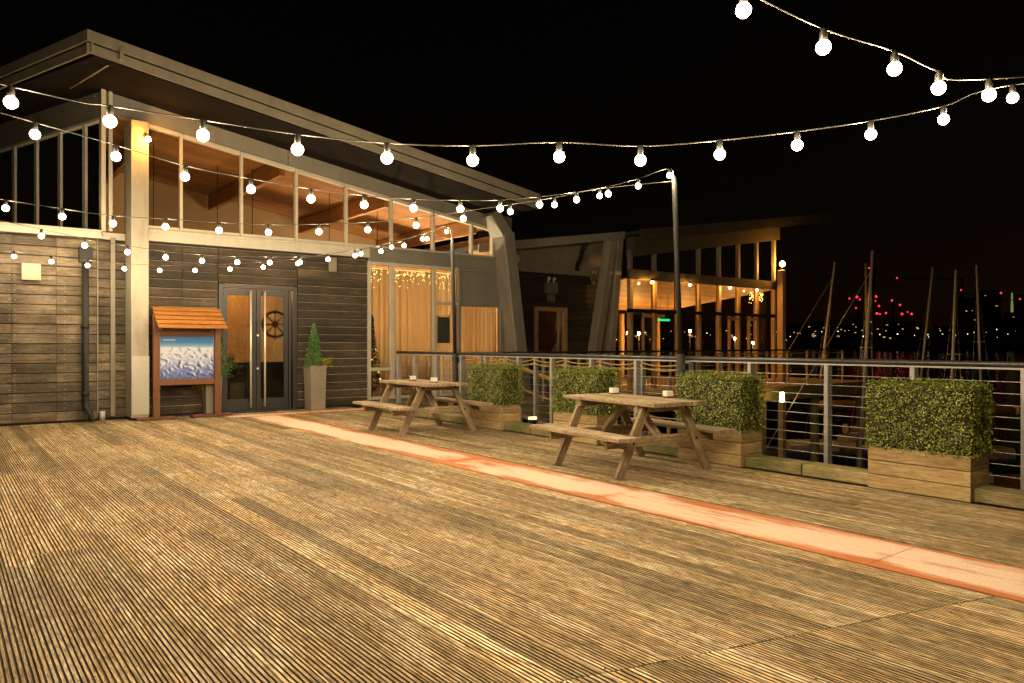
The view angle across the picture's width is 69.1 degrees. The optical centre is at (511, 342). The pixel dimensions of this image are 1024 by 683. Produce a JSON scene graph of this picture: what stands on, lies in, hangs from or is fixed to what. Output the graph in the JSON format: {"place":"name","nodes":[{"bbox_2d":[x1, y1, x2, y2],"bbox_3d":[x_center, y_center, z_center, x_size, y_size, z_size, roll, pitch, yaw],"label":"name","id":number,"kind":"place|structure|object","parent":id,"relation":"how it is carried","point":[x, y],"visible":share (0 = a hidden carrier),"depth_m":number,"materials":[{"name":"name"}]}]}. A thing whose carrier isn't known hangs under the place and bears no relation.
{"place":"outdoors","nodes":[
{"label":"outdoors","id":0,"kind":"place"},
{"bbox_2d":[0,0,1023,333],"label":"sky","id":1,"kind":"structure","parent":0,"point":[925,190],"materials":[{"name":"black"}]},
{"bbox_2d":[225,408,1023,602],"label":"path","id":2,"kind":"structure","parent":0,"point":[990,578],"depth_m":5.62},
{"bbox_2d":[524,349,1023,453],"bbox_3d":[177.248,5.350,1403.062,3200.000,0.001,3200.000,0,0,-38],"label":"water","id":3,"kind":"structure","parent":0,"point":[1012,387],"depth_m":118.66,"materials":[{"name":"black liquid"}]},
{"bbox_2d":[350,383,873,467],"bbox_3d":[4.353,3.873,22.076,19.060,4.955,3.450,0,0,-38],"label":"boardwalk frame","id":4,"kind":"object","parent":3,"relation":"in","point":[843,389],"visible":0.11,"depth_m":24.32,"materials":[{"name":"wood"}]},
{"bbox_2d":[448,377,874,405],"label":"boardwalk","id":5,"kind":"structure","parent":4,"relation":"on","point":[661,389],"depth_m":23.06,"materials":[{"name":"wood"}]},
{"bbox_2d":[371,315,381,396],"bbox_3d":[-3.126,0.353,16.510,0.532,1.994,0.551,0,0,-38],"label":"christmas tree","id":6,"kind":"object","parent":5,"relation":"on","point":[373,346],"visible":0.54,"depth_m":16.51,"materials":[{"name":"green plant"}]},
{"bbox_2d":[444,231,624,389],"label":"annex building","id":7,"kind":"structure","parent":5,"relation":"on","point":[580,313],"depth_m":21.97,"materials":[{"name":"black metal"}]},
{"bbox_2d":[533,306,566,389],"bbox_3d":[1.111,0.150,21.769,1.240,2.400,0.160,0,0,-38],"label":"door","id":8,"kind":"structure","parent":7,"relation":"in","point":[561,312],"depth_m":21.92,"materials":[{"name":"brown"}]},
{"bbox_2d":[538,321,556,350],"bbox_3d":[1.002,-0.350,21.558,0.839,1.200,0.142,0,0,-38],"label":"wreath","id":9,"kind":"object","parent":8,"relation":"hanging from","point":[552,331],"visible":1,"depth_m":21.55,"materials":[{"name":"green plant"}]},
{"bbox_2d":[544,277,557,301],"bbox_3d":[1.149,-1.566,21.639,0.437,0.730,0.132,0,0,-38],"label":"emergency light","id":10,"kind":"object","parent":7,"relation":"attached to","point":[550,288],"visible":1,"depth_m":21.59,"materials":[{"name":"grey plastic"}]},
{"bbox_2d":[590,271,597,284],"bbox_3d":[2.500,-1.990,22.637,0.253,0.422,0.110,0,0,-38],"label":"emergency light","id":11,"kind":"object","parent":7,"relation":"attached to","point":[593,276],"visible":0.98,"depth_m":22.59,"materials":[{"name":"grey plastic"}]},
{"bbox_2d":[465,349,844,400],"bbox_3d":[5.136,0.772,20.626,15.800,1.155,0.070,0,0,-38],"label":"balustrade","id":12,"kind":"object","parent":5,"relation":"on","point":[721,354],"visible":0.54,"depth_m":20.64,"materials":[{"name":"black metal"}]},
{"bbox_2d":[615,213,840,388],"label":"glazed pavilion","id":13,"kind":"structure","parent":4,"relation":"on","point":[642,295],"depth_m":24.73,"materials":[{"name":"brown glass"}]},
{"bbox_2d":[778,390,785,457],"bbox_3d":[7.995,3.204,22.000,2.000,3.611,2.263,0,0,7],"label":"lantern post","id":14,"kind":"object","parent":4,"relation":"attached to","point":[782,427],"visible":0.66,"depth_m":21.94,"materials":[{"name":"black metal"}]},
{"bbox_2d":[762,250,873,467],"bbox_3d":[9.911,1.456,22.000,6.500,8.388,2.100,0,0,0],"label":"sailing boat","id":15,"kind":"object","parent":3,"relation":"on","point":[861,432],"visible":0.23,"depth_m":21.96,"materials":[{"name":"paint"}]},
{"bbox_2d":[767,262,871,468],"bbox_3d":[12.193,1.133,31.000,6.500,9.034,2.100,0,0,0],"label":"sailing boat","id":16,"kind":"object","parent":3,"relation":"on","point":[805,446],"visible":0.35,"depth_m":30.48,"materials":[{"name":"brown paint"}]},
{"bbox_2d":[793,263,872,442],"bbox_3d":[15.482,1.059,33.000,6.000,9.181,2.100,0,0,0],"label":"sailing boat","id":17,"kind":"object","parent":3,"relation":"on","point":[841,439],"visible":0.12,"depth_m":32.96,"materials":[{"name":"white paint"}]},
{"bbox_2d":[838,267,933,448],"bbox_3d":[16.992,1.186,32.000,6.000,8.928,2.100,0,0,0],"label":"sailing boat","id":18,"kind":"object","parent":3,"relation":"on","point":[853,444],"visible":0.13,"depth_m":31.96,"materials":[{"name":"white paint"}]},
{"bbox_2d":[842,270,1020,489],"bbox_3d":[14.210,1.645,24.000,6.954,8.009,2.100,0,0,0],"label":"sailing boat","id":19,"kind":"object","parent":3,"relation":"on","point":[1007,482],"visible":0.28,"depth_m":23.95,"materials":[{"name":"paint"}]},
{"bbox_2d":[972,265,1020,473],"bbox_3d":[18.109,1.302,29.000,6.000,8.696,2.100,0,0,0],"label":"sailing boat","id":20,"kind":"object","parent":3,"relation":"on","point":[1005,458],"visible":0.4,"depth_m":28.57,"materials":[{"name":"brown paint"}]},
{"bbox_2d":[616,316,1023,350],"bbox_3d":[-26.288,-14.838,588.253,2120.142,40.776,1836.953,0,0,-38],"label":"hill","id":21,"kind":"structure","parent":0,"point":[1007,334],"depth_m":619.23,"materials":[{"name":"black"}]},
{"bbox_2d":[625,318,650,341],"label":"city building","id":22,"kind":"structure","parent":21,"relation":"on","point":[636,323],"depth_m":686.09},
{"bbox_2d":[633,329,649,342],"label":"city building","id":23,"kind":"structure","parent":21,"relation":"on","point":[636,338],"depth_m":675.97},
{"bbox_2d":[645,314,668,341],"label":"city building","id":24,"kind":"structure","parent":21,"relation":"on","point":[664,330],"depth_m":718.96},
{"bbox_2d":[684,330,694,341],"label":"city building","id":25,"kind":"structure","parent":21,"relation":"on","point":[688,335],"depth_m":721.60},
{"bbox_2d":[686,321,715,340],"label":"city building","id":26,"kind":"structure","parent":21,"relation":"on","point":[708,328],"depth_m":750.61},
{"bbox_2d":[721,325,745,332],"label":"city building","id":27,"kind":"structure","parent":21,"relation":"on","point":[724,329],"depth_m":813.00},
{"bbox_2d":[721,333,753,341],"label":"city building","id":28,"kind":"structure","parent":21,"relation":"on","point":[724,337],"depth_m":712.90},
{"bbox_2d":[746,319,776,340],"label":"city building","id":29,"kind":"structure","parent":21,"relation":"on","point":[764,329],"depth_m":710.54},
{"bbox_2d":[786,324,799,340],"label":"city building","id":30,"kind":"structure","parent":21,"relation":"on","point":[792,330],"depth_m":742.17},
{"bbox_2d":[796,323,817,340],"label":"city building","id":31,"kind":"structure","parent":21,"relation":"on","point":[809,328],"depth_m":778.05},
{"bbox_2d":[806,321,831,331],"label":"city building","id":32,"kind":"structure","parent":21,"relation":"on","point":[821,327],"depth_m":864.20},
{"bbox_2d":[806,332,842,341],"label":"city building","id":33,"kind":"structure","parent":21,"relation":"on","point":[818,337],"depth_m":678.98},
{"bbox_2d":[839,325,850,338],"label":"city building","id":34,"kind":"structure","parent":21,"relation":"on","point":[845,330],"depth_m":807.97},
{"bbox_2d":[849,296,859,344],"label":"tower crane","id":35,"kind":"object","parent":21,"relation":"on","point":[857,307],"visible":0.96,"depth_m":559.64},
{"bbox_2d":[851,319,871,339],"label":"city building","id":36,"kind":"structure","parent":21,"relation":"on","point":[853,329],"depth_m":703.71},
{"bbox_2d":[868,267,879,343],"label":"tower crane","id":37,"kind":"object","parent":21,"relation":"on","point":[874,307],"visible":0.99,"depth_m":574.50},
{"bbox_2d":[877,333,898,338],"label":"city building","id":38,"kind":"structure","parent":21,"relation":"on","point":[884,336],"depth_m":720.08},
{"bbox_2d":[879,300,900,344],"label":"tower crane","id":39,"kind":"object","parent":21,"relation":"on","point":[892,314],"visible":1,"depth_m":559.75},
{"bbox_2d":[882,321,914,332],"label":"city building","id":40,"kind":"structure","parent":21,"relation":"on","point":[886,327],"depth_m":830.76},
{"bbox_2d":[901,311,911,342],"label":"tower crane","id":41,"kind":"object","parent":21,"relation":"on","point":[905,315],"visible":0.99,"depth_m":589.65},
{"bbox_2d":[895,325,924,335],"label":"city building","id":42,"kind":"structure","parent":21,"relation":"on","point":[911,329],"depth_m":817.51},
{"bbox_2d":[934,326,956,332],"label":"city building","id":43,"kind":"structure","parent":21,"relation":"on","point":[940,328],"depth_m":699.31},
{"bbox_2d":[896,277,1020,327],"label":"tower crane","id":44,"kind":"object","parent":21,"relation":"on","point":[961,289],"visible":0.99,"depth_m":699.61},
{"bbox_2d":[958,298,976,324],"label":"city building","id":45,"kind":"structure","parent":21,"relation":"on","point":[969,308],"depth_m":870.64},
{"bbox_2d":[979,290,1000,321],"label":"city building","id":46,"kind":"structure","parent":21,"relation":"on","point":[990,305],"depth_m":777.22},
{"bbox_2d":[1015,295,1023,316],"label":"city building","id":47,"kind":"structure","parent":21,"relation":"on","point":[1019,308],"depth_m":806.41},
{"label":"deck frame","id":48,"kind":"structure","parent":0,"visible":0},
{"bbox_2d":[0,407,1023,682],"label":"deck","id":49,"kind":"structure","parent":48,"relation":"on","point":[636,593],"depth_m":4.41,"materials":[{"name":"brown wood"}]},
{"bbox_2d":[134,306,232,420],"bbox_3d":[-5.801,0.347,13.255,1.620,1.988,0.589,0,0,-38],"label":"map board","id":50,"kind":"object","parent":49,"relation":"on","point":[180,356],"visible":1,"depth_m":13.33,"materials":[{"name":"brown wood"}]},
{"bbox_2d":[202,375,221,413],"bbox_3d":[-5.598,0.950,13.857,0.300,0.800,0.280,0,0,-38],"label":"tall planter","id":51,"kind":"object","parent":49,"relation":"on","point":[207,399],"visible":0.26,"depth_m":13.72,"materials":[{"name":"concrete"}]},
{"bbox_2d":[221,331,228,374],"bbox_3d":[-5.466,0.129,13.911,0.353,0.962,0.380,0,0,-38],"label":"topiary shrub","id":52,"kind":"object","parent":51,"relation":"in","point":[224,359],"visible":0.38,"depth_m":13.90,"materials":[{"name":"green plant"}]},
{"bbox_2d":[221,360,232,377],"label":"trailing plant","id":53,"kind":"object","parent":51,"relation":"in","point":[223,375],"visible":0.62,"depth_m":13.88,"materials":[{"name":"green plant"}]},
{"bbox_2d":[0,29,539,425],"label":"building","id":54,"kind":"structure","parent":49,"relation":"on","point":[75,339],"depth_m":14.25,"materials":[{"name":"paint"}]},
{"bbox_2d":[0,144,15,222],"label":"clerestory window","id":55,"kind":"structure","parent":54,"relation":"in","point":[7,153],"depth_m":14.94,"materials":[{"name":"glass"}]},
{"bbox_2d":[12,138,37,224],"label":"clerestory window","id":56,"kind":"structure","parent":54,"relation":"in","point":[26,150],"depth_m":14.51,"materials":[{"name":"glass"}]},
{"bbox_2d":[21,263,40,280],"bbox_3d":[-7.913,-1.170,12.225,0.270,0.280,0.110,0,0,-38],"label":"wall lamp","id":57,"kind":"object","parent":54,"relation":"attached to","point":[31,271],"visible":1,"depth_m":12.18,"materials":[{"name":"paint"}]},
{"bbox_2d":[34,130,61,226],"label":"clerestory window","id":58,"kind":"structure","parent":54,"relation":"in","point":[49,144],"depth_m":14.01,"materials":[{"name":"glass"}]},
{"bbox_2d":[57,123,85,228],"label":"clerestory window","id":59,"kind":"structure","parent":54,"relation":"in","point":[73,145],"depth_m":13.53,"materials":[{"name":"glass"}]},
{"bbox_2d":[82,117,104,236],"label":"clerestory window","id":60,"kind":"structure","parent":54,"relation":"in","point":[93,127],"depth_m":13.18,"materials":[{"name":"paint"}]},
{"bbox_2d":[153,142,153,225],"bbox_3d":[-7.286,-2.981,15.104,0.260,2.522,0.253,0,0,-38],"label":"pendant lamp","id":61,"kind":"object","parent":54,"relation":"hanging from","point":[153,184],"visible":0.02,"depth_m":15.10,"materials":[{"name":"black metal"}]},
{"bbox_2d":[149,124,179,230],"bbox_3d":[-6.393,-3.002,13.544,0.609,1.904,0.130,0,0,-38],"label":"clerestory window","id":62,"kind":"structure","parent":54,"relation":"in","point":[152,127],"depth_m":13.53,"materials":[{"name":"paint"}]},
{"bbox_2d":[178,133,239,235],"bbox_3d":[-5.717,-2.956,14.068,1.099,1.812,0.130,0,0,-38],"label":"clerestory window","id":63,"kind":"structure","parent":54,"relation":"in","point":[181,137],"depth_m":13.77,"materials":[{"name":"paint"}]},
{"bbox_2d":[227,382,244,399],"bbox_3d":[-5.563,1.075,14.922,0.300,0.550,0.300,0,0,-38],"label":"tall planter","id":64,"kind":"object","parent":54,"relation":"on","point":[235,390],"visible":0.62,"depth_m":14.80,"materials":[{"name":"metal"}]},
{"bbox_2d":[227,352,249,384],"bbox_3d":[-5.569,0.514,14.951,0.560,0.653,0.692,0,0,33],"label":"trailing plant","id":65,"kind":"object","parent":64,"relation":"in","point":[234,373],"visible":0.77,"depth_m":14.95,"materials":[{"name":"green plant"}]},
{"bbox_2d":[218,283,297,412],"bbox_3d":[-4.978,0.110,14.601,1.540,2.480,0.204,0,0,-38],"label":"door","id":66,"kind":"structure","parent":54,"relation":"in","point":[288,401],"depth_m":14.59,"materials":[{"name":"paint"}]},
{"bbox_2d":[247,309,282,339],"bbox_3d":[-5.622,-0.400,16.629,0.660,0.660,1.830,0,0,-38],"label":"ship wheel","id":67,"kind":"object","parent":54,"relation":"attached to","point":[275,324],"visible":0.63,"depth_m":15.90,"materials":[{"name":"brown wood"}]},
{"bbox_2d":[239,152,295,240],"bbox_3d":[-4.848,-2.873,14.742,1.099,1.646,0.130,0,0,-38],"label":"clerestory window","id":68,"kind":"structure","parent":54,"relation":"in","point":[242,155],"depth_m":14.46,"materials":[{"name":"paint"}]},
{"bbox_2d":[293,169,345,244],"bbox_3d":[-3.983,-2.790,15.413,1.089,1.480,0.130,0,0,-38],"label":"clerestory window","id":69,"kind":"structure","parent":54,"relation":"in","point":[297,171],"depth_m":15.12,"materials":[{"name":"paint"}]},
{"bbox_2d":[328,257,336,271],"bbox_3d":[-3.752,-1.630,15.491,0.170,0.300,0.110,0,0,-38],"label":"wall lamp","id":70,"kind":"object","parent":54,"relation":"attached to","point":[332,264],"visible":0.9,"depth_m":15.44,"materials":[{"name":"paint"}]},
{"bbox_2d":[343,184,390,247],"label":"clerestory window","id":71,"kind":"structure","parent":54,"relation":"in","point":[345,189],"depth_m":15.78,"materials":[{"name":"paint"}]},
{"bbox_2d":[367,261,390,399],"bbox_3d":[-2.908,-0.270,16.209,0.565,3.000,0.130,0,0,-38],"label":"window","id":72,"kind":"structure","parent":54,"relation":"in","point":[369,263],"depth_m":16.02,"materials":[{"name":"paint"}]},
{"bbox_2d":[371,269,387,396],"bbox_3d":[-3.089,-0.170,16.781,0.694,3.000,0.123,0,0,-38],"label":"curtain","id":73,"kind":"object","parent":54,"relation":"hanging from","point":[379,300],"visible":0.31,"depth_m":16.88,"materials":[{"name":"fabric"}]},
{"bbox_2d":[388,198,432,251],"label":"clerestory window","id":74,"kind":"structure","parent":54,"relation":"in","point":[390,203],"depth_m":16.46,"materials":[{"name":"paint"}]},
{"bbox_2d":[388,262,432,398],"bbox_3d":[-2.265,-0.270,16.708,1.099,3.000,0.130,0,0,-38],"label":"window","id":75,"kind":"structure","parent":54,"relation":"in","point":[391,269],"depth_m":16.37,"materials":[{"name":"paint"}]},
{"bbox_2d":[395,270,430,395],"bbox_3d":[-2.324,-0.170,17.311,1.153,3.000,0.123,0,0,-38],"label":"curtain","id":76,"kind":"object","parent":54,"relation":"hanging from","point":[413,316],"visible":0.52,"depth_m":17.30,"materials":[{"name":"fabric"}]},
{"bbox_2d":[436,315,450,344],"bbox_3d":[-1.589,-0.300,17.214,0.390,0.680,0.021,0,0,-38],"label":"notice panel","id":77,"kind":"object","parent":54,"relation":"attached to","point":[443,329],"visible":1,"depth_m":17.20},
{"bbox_2d":[431,266,457,396],"bbox_3d":[-1.560,-0.270,17.254,0.695,3.000,0.130,0,0,-38],"label":"window","id":78,"kind":"structure","parent":54,"relation":"in","point":[433,271],"depth_m":17.02,"materials":[{"name":"paint"}]},
{"bbox_2d":[436,273,455,392],"bbox_3d":[-1.589,-0.170,17.881,0.694,3.000,0.123,0,0,-38],"label":"curtain","id":79,"kind":"object","parent":54,"relation":"hanging from","point":[444,294],"visible":0.24,"depth_m":17.88,"materials":[{"name":"fabric"}]},
{"bbox_2d":[430,210,470,254],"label":"clerestory window","id":80,"kind":"structure","parent":54,"relation":"in","point":[432,218],"depth_m":17.11,"materials":[{"name":"paint"}]},
{"bbox_2d":[461,306,496,391],"bbox_3d":[-0.827,0.190,18.473,1.223,2.280,0.123,0,0,-38],"label":"curtain","id":81,"kind":"object","parent":54,"relation":"hanging from","point":[478,329],"visible":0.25,"depth_m":18.43,"materials":[{"name":"fabric"}]},
{"bbox_2d":[456,268,502,394],"bbox_3d":[-0.776,-0.270,17.863,1.300,3.000,0.130,0,0,-38],"label":"window","id":82,"kind":"structure","parent":54,"relation":"in","point":[474,287],"depth_m":17.79,"materials":[{"name":"glass"}]},
{"bbox_2d":[469,222,493,256],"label":"clerestory window","id":83,"kind":"structure","parent":54,"relation":"in","point":[473,224],"depth_m":17.77,"materials":[{"name":"paint"}]},
{"bbox_2d":[303,365,326,410],"bbox_3d":[-3.961,0.900,14.937,0.330,0.900,0.380,0,0,-38],"label":"tall planter","id":84,"kind":"object","parent":49,"relation":"on","point":[314,388],"visible":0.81,"depth_m":14.80,"materials":[{"name":"concrete"}]},
{"bbox_2d":[302,322,323,368],"bbox_3d":[-3.974,0.062,14.917,0.433,0.957,0.445,0,0,-38],"label":"topiary shrub","id":85,"kind":"object","parent":84,"relation":"on","point":[313,330],"visible":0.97,"depth_m":14.87,"materials":[{"name":"green plant"}]},
{"bbox_2d":[313,355,334,369],"bbox_3d":[-3.792,0.392,14.934,0.424,0.309,0.342,0,0,-38],"label":"trailing plant","id":86,"kind":"object","parent":84,"relation":"in","point":[324,361],"visible":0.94,"depth_m":14.94,"materials":[{"name":"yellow plant"}]},
{"bbox_2d":[353,379,492,436],"bbox_3d":[-1.390,0.982,11.451,1.619,0.778,1.520,0,0,-35],"label":"picnic table","id":87,"kind":"object","parent":49,"relation":"on","point":[412,406],"visible":0.98,"depth_m":11.22,"materials":[{"name":"brown wood"}]},
{"bbox_2d":[469,404,520,429],"bbox_3d":[-0.282,1.154,11.925,0.390,0.384,0.870,0,0,-38],"label":"planter box","id":88,"kind":"object","parent":49,"relation":"on","point":[493,417],"visible":0.67,"depth_m":11.64,"materials":[{"name":"wood"}]},
{"bbox_2d":[466,362,523,407],"bbox_3d":[-0.277,0.675,11.929,0.530,0.750,1.005,0,0,-38],"label":"boxwood hedge","id":89,"kind":"object","parent":88,"relation":"on","point":[496,384],"visible":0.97,"depth_m":11.68,"materials":[{"name":"green plant"}]},
{"bbox_2d":[0,454,1014,681],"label":"deck screws","id":90,"kind":"object","parent":49,"relation":"attached to","point":[482,582],"visible":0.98,"depth_m":4.08,"materials":[{"name":"black metal"}]},
{"bbox_2d":[457,356,685,435],"bbox_3d":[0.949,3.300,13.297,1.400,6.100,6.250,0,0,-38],"label":"rope fence","id":91,"kind":"object","parent":49,"relation":"on","point":[536,361],"visible":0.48,"depth_m":13.58,"materials":[{"name":"fabric"}]},
{"bbox_2d":[530,393,736,480],"bbox_3d":[1.290,0.982,8.070,1.619,0.778,1.520,0,0,-32],"label":"picnic table","id":92,"kind":"object","parent":49,"relation":"on","point":[608,434],"visible":0.98,"depth_m":7.82,"materials":[{"name":"brown wood"}]},
{"bbox_2d":[662,391,673,397],"bbox_3d":[1.697,0.557,8.084,0.094,0.072,0.094,0,0,-21],"label":"tealight holder","id":93,"kind":"object","parent":92,"relation":"on","point":[667,394],"visible":1,"depth_m":8.04,"materials":[{"name":"glass"}]},
{"bbox_2d":[677,429,761,466],"bbox_3d":[2.366,1.154,8.511,0.390,0.384,0.870,0,0,-38],"label":"planter box","id":94,"kind":"object","parent":49,"relation":"on","point":[732,449],"visible":0.59,"depth_m":8.22,"materials":[{"name":"wood"}]},
{"bbox_2d":[673,369,765,434],"bbox_3d":[2.370,0.675,8.515,0.530,0.750,1.005,0,0,-38],"label":"boxwood hedge","id":95,"kind":"object","parent":94,"relation":"on","point":[733,402],"visible":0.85,"depth_m":8.27,"materials":[{"name":"green plant"}]},
{"bbox_2d":[868,446,988,502],"bbox_3d":[3.751,1.154,6.725,0.390,0.384,0.870,0,0,-38],"label":"planter box","id":96,"kind":"object","parent":49,"relation":"on","point":[950,477],"visible":0.91,"depth_m":6.53,"materials":[{"name":"wood"}]},
{"bbox_2d":[863,376,996,460],"bbox_3d":[3.756,0.675,6.729,0.530,0.750,1.005,0,0,-38],"label":"boxwood hedge","id":97,"kind":"object","parent":96,"relation":"on","point":[943,418],"visible":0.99,"depth_m":6.54,"materials":[{"name":"green plant"}]},
{"bbox_3d":[-3.779,-0.301,1.119,0.300,3.298,0.300,0,0,-38],"label":"light pole","id":98,"kind":"object","parent":49,"relation":"on","visible":0},
{"bbox_2d":[739,0,1023,90],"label":"festoon string","id":99,"kind":"object","parent":98,"relation":"hanging from","point":[895,54],"visible":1,"depth_m":3.63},
{"bbox_3d":[-5.648,-0.326,3.529,0.300,3.348,0.300,0,0,-38],"label":"light pole","id":100,"kind":"object","parent":49,"relation":"on","visible":0},
{"bbox_2d":[0,83,1023,156],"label":"festoon string","id":101,"kind":"object","parent":100,"relation":"hanging from","point":[297,137],"visible":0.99,"depth_m":4.32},
{"bbox_3d":[-8.559,-0.301,7.282,0.300,3.298,0.300,0,0,-38],"label":"light pole","id":102,"kind":"object","parent":49,"relation":"on","visible":0},
{"bbox_2d":[0,220,449,260],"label":"festoon string","id":103,"kind":"object","parent":102,"relation":"hanging from","point":[127,247],"visible":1,"depth_m":10.52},
{"bbox_2d":[375,410,1023,511],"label":"deck edge beam","id":104,"kind":"structure","parent":48,"relation":"attached to","point":[997,506],"depth_m":7.59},
{"bbox_2d":[553,411,617,444],"bbox_3d":[1.005,1.154,10.265,0.390,0.384,0.870,0,0,-38],"label":"planter box","id":105,"kind":"object","parent":104,"relation":"on","point":[562,418],"visible":0.35,"depth_m":10.00,"materials":[{"name":"wood"}]},
{"bbox_2d":[551,365,620,418],"bbox_3d":[1.010,0.675,10.269,0.530,0.750,1.005,0,0,-38],"label":"boxwood hedge","id":106,"kind":"object","parent":105,"relation":"on","point":[588,380],"visible":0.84,"depth_m":10.07,"materials":[{"name":"green plant"}]},
{"bbox_2d":[362,405,1023,508],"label":"kerb","id":107,"kind":"structure","parent":104,"relation":"on","point":[1000,496],"depth_m":7.53,"materials":[{"name":"wood"}]},
{"bbox_2d":[450,237,459,412],"bbox_3d":[-0.992,-0.315,13.127,0.166,3.092,0.141,0,0,-38],"label":"light pole","id":108,"kind":"object","parent":107,"relation":"on","point":[455,359],"visible":0.81,"depth_m":13.10,"materials":[{"name":"black metal"}]},
{"bbox_2d":[0,227,451,268],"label":"festoon string","id":109,"kind":"object","parent":108,"relation":"hanging from","point":[159,266],"visible":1,"depth_m":12.27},
{"bbox_2d":[672,176,688,421],"bbox_3d":[2.075,-0.399,9.112,0.241,3.264,0.136,0,0,-38],"label":"light pole","id":110,"kind":"object","parent":107,"relation":"on","point":[682,366],"visible":0.61,"depth_m":9.08,"materials":[{"name":"black metal"}]},
{"bbox_2d":[0,181,671,229],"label":"festoon string","id":111,"kind":"object","parent":110,"relation":"hanging from","point":[268,225],"visible":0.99,"depth_m":8.36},
{"bbox_2d":[0,112,673,206],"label":"festoon string","id":112,"kind":"object","parent":110,"relation":"hanging from","point":[35,129],"visible":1,"depth_m":6.37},
{"bbox_2d":[396,351,1023,489],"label":"railing","id":113,"kind":"object","parent":104,"relation":"on","point":[828,363],"visible":0.43,"depth_m":8.14,"materials":[{"name":"metal"}]},
{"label":"pontoon","id":114,"kind":"structure","parent":0,"visible":0},
{"bbox_2d":[492,357,670,435],"bbox_3d":[4.179,2.544,16.720,9.174,4.488,1.382,0,0,-8],"label":"gangway","id":115,"kind":"object","parent":114,"relation":"on","point":[541,421],"visible":0.07,"depth_m":15.81,"materials":[{"name":"grey metal"}]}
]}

